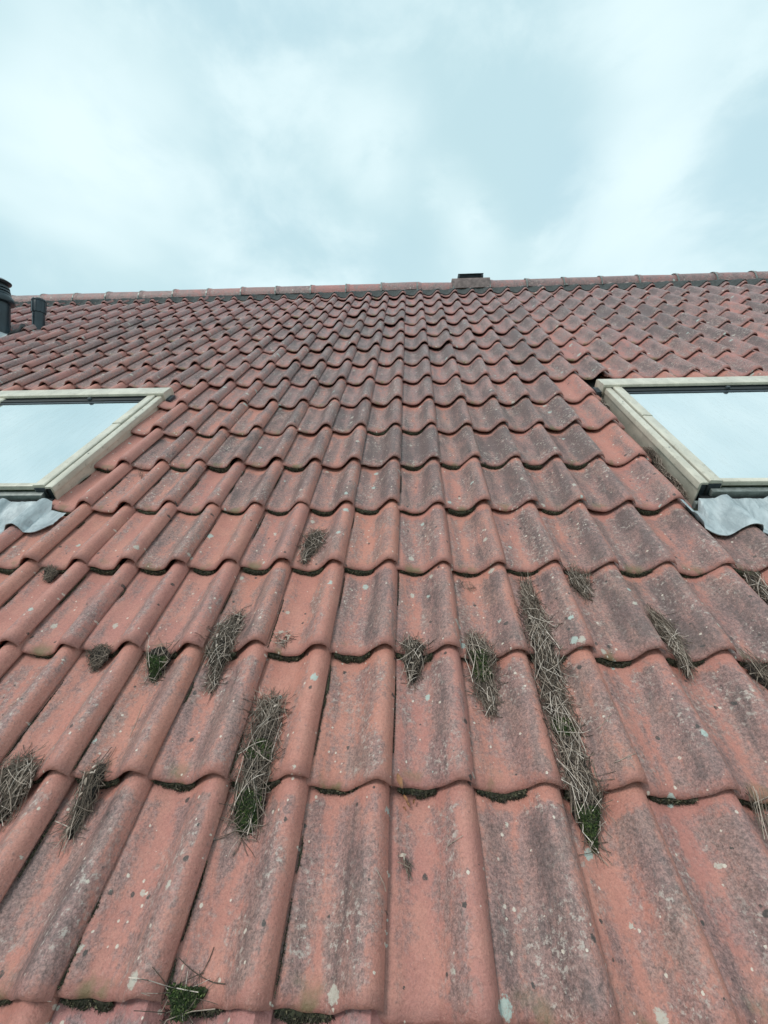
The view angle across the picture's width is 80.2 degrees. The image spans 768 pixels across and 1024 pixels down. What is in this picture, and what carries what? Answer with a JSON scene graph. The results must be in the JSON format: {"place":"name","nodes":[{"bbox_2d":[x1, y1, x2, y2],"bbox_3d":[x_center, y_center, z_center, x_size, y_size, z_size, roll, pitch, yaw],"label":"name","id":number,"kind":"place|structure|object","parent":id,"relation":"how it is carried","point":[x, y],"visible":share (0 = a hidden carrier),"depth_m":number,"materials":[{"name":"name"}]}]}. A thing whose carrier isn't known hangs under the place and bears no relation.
{"place":"outdoors","nodes":[
{"label":"outdoors","id":0,"kind":"place"},
{"bbox_2d":[0,271,767,1023],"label":"roof","id":1,"kind":"structure","parent":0,"point":[524,911],"depth_m":1.42,"materials":[{"name":"tile"}]},
{"bbox_2d":[0,741,48,831],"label":"pine needle clump","id":2,"kind":"object","parent":1,"relation":"on","point":[16,780],"visible":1,"depth_m":1.13,"materials":[{"name":"beige plant"}]},
{"bbox_2d":[39,564,59,582],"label":"pine needle clump","id":3,"kind":"object","parent":1,"relation":"on","point":[50,574],"visible":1,"depth_m":1.76,"materials":[{"name":"plant"}]},
{"bbox_2d":[46,747,116,856],"bbox_3d":[-0.728,0.695,1.114,0.090,0.058,0.239,0,37,3],"label":"pine needle clump","id":4,"kind":"object","parent":1,"relation":"on","point":[91,785],"visible":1,"depth_m":1.11,"materials":[{"name":"beige plant"}]},
{"bbox_2d":[84,642,112,672],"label":"pine needle clump","id":5,"kind":"object","parent":1,"relation":"on","point":[98,657],"visible":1,"depth_m":1.44,"materials":[{"name":"plant"}]},
{"bbox_2d":[137,637,178,685],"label":"pine needle clump","id":6,"kind":"object","parent":1,"relation":"on","point":[158,661],"visible":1,"depth_m":1.41,"materials":[{"name":"green plant"}]},
{"bbox_2d":[129,947,225,1023],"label":"pine needle clump","id":7,"kind":"object","parent":1,"relation":"on","point":[184,1000],"visible":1,"depth_m":0.82,"materials":[{"name":"green plant"}]},
{"bbox_2d":[194,605,250,705],"bbox_3d":[-0.520,0.416,1.438,0.144,0.098,0.380,0,37,3],"label":"pine needle clump","id":8,"kind":"object","parent":1,"relation":"on","point":[223,645],"visible":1,"depth_m":1.43,"materials":[{"name":"brown plant"}]},
{"bbox_2d":[213,684,295,857],"bbox_3d":[-0.318,0.617,1.164,0.174,0.086,0.430,0,37,3],"label":"pine needle clump","id":9,"kind":"object","parent":1,"relation":"on","point":[248,806],"visible":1,"depth_m":1.14,"materials":[{"name":"beige plant"}]},
{"bbox_2d":[272,630,300,647],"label":"pine needle clump","id":10,"kind":"object","parent":1,"relation":"on","point":[286,637],"visible":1,"depth_m":1.45,"materials":[{"name":"brown plant"}]},
{"bbox_2d":[297,525,328,565],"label":"pine needle clump","id":11,"kind":"object","parent":1,"relation":"on","point":[312,543],"visible":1,"depth_m":1.83,"materials":[{"name":"brown plant"}]},
{"bbox_2d":[0,428,767,1023],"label":"moss growth","id":12,"kind":"object","parent":1,"relation":"on","point":[284,1014],"visible":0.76,"depth_m":1.36,"materials":[{"name":"green plant"}]},
{"bbox_2d":[397,850,412,879],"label":"pine needle clump","id":13,"kind":"object","parent":1,"relation":"on","point":[403,854],"visible":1,"depth_m":0.99,"materials":[{"name":"grey plant"}]},
{"bbox_2d":[396,773,414,810],"bbox_3d":[0.051,0.668,1.088,0.045,0.074,0.032,0,-2,6],"label":"leaf fragment","id":14,"kind":"object","parent":1,"relation":"on","point":[399,779],"visible":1,"depth_m":1.09,"materials":[{"name":"orange plant"}]},
{"bbox_2d":[394,631,436,692],"bbox_3d":[0.095,0.439,1.384,0.133,0.082,0.209,0,37,3],"label":"pine needle clump","id":15,"kind":"object","parent":1,"relation":"on","point":[413,659],"visible":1,"depth_m":1.38,"materials":[{"name":"beige plant"}]},
{"bbox_2d":[460,577,473,591],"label":"pine needle clump","id":16,"kind":"object","parent":1,"relation":"on","point":[467,585],"visible":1,"depth_m":1.65,"materials":[{"name":"brown plant"}]},
{"bbox_2d":[460,627,507,726],"bbox_3d":[0.294,0.463,1.340,0.132,0.078,0.331,0,37,3],"label":"pine needle clump","id":17,"kind":"object","parent":1,"relation":"on","point":[479,654],"visible":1,"depth_m":1.34,"materials":[{"name":"beige plant"}]},
{"bbox_2d":[513,572,615,866],"bbox_3d":[0.481,0.471,1.305,0.158,0.096,0.882,0,37,3],"label":"pine needle clump","id":18,"kind":"object","parent":1,"relation":"on","point":[585,808],"visible":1,"depth_m":1.20,"materials":[{"name":"beige plant"}]},
{"bbox_2d":[562,561,595,606],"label":"pine needle clump","id":19,"kind":"object","parent":1,"relation":"on","point":[578,582],"visible":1,"depth_m":1.62,"materials":[{"name":"brown plant"}]},
{"bbox_2d":[600,396,610,410],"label":"pine needle clump","id":20,"kind":"object","parent":1,"relation":"on","point":[603,402],"visible":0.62,"depth_m":2.76,"materials":[{"name":"brown plant"}]},
{"bbox_2d":[641,445,688,499],"bbox_3d":[1.326,-0.202,2.163,0.075,0.080,0.488,0,37,3],"label":"pine needle clump","id":21,"kind":"object","parent":1,"relation":"on","point":[653,455],"visible":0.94,"depth_m":2.17,"materials":[{"name":"brown plant"}]},
{"bbox_2d":[644,603,697,685],"bbox_3d":[0.880,0.375,1.405,0.134,0.081,0.308,0,37,3],"label":"pine needle clump","id":22,"kind":"object","parent":1,"relation":"on","point":[670,637],"visible":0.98,"depth_m":1.39,"materials":[{"name":"brown plant"}]},
{"bbox_2d":[739,647,767,690],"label":"pine needle clump","id":23,"kind":"object","parent":1,"relation":"on","point":[757,671],"visible":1,"depth_m":1.31,"materials":[{"name":"beige plant"}]},
{"bbox_2d":[741,566,767,604],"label":"pine needle clump","id":24,"kind":"object","parent":1,"relation":"on","point":[756,585],"visible":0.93,"depth_m":1.58,"materials":[{"name":"brown plant"}]},
{"bbox_2d":[744,784,767,839],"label":"pine needle clump","id":25,"kind":"object","parent":1,"relation":"on","point":[757,805],"visible":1,"depth_m":1.03,"materials":[{"name":"beige plant"}]},
{"bbox_2d":[0,0,767,295],"label":"sky","id":26,"kind":"structure","parent":0,"point":[146,145],"materials":[{"name":"blue"}]}
]}

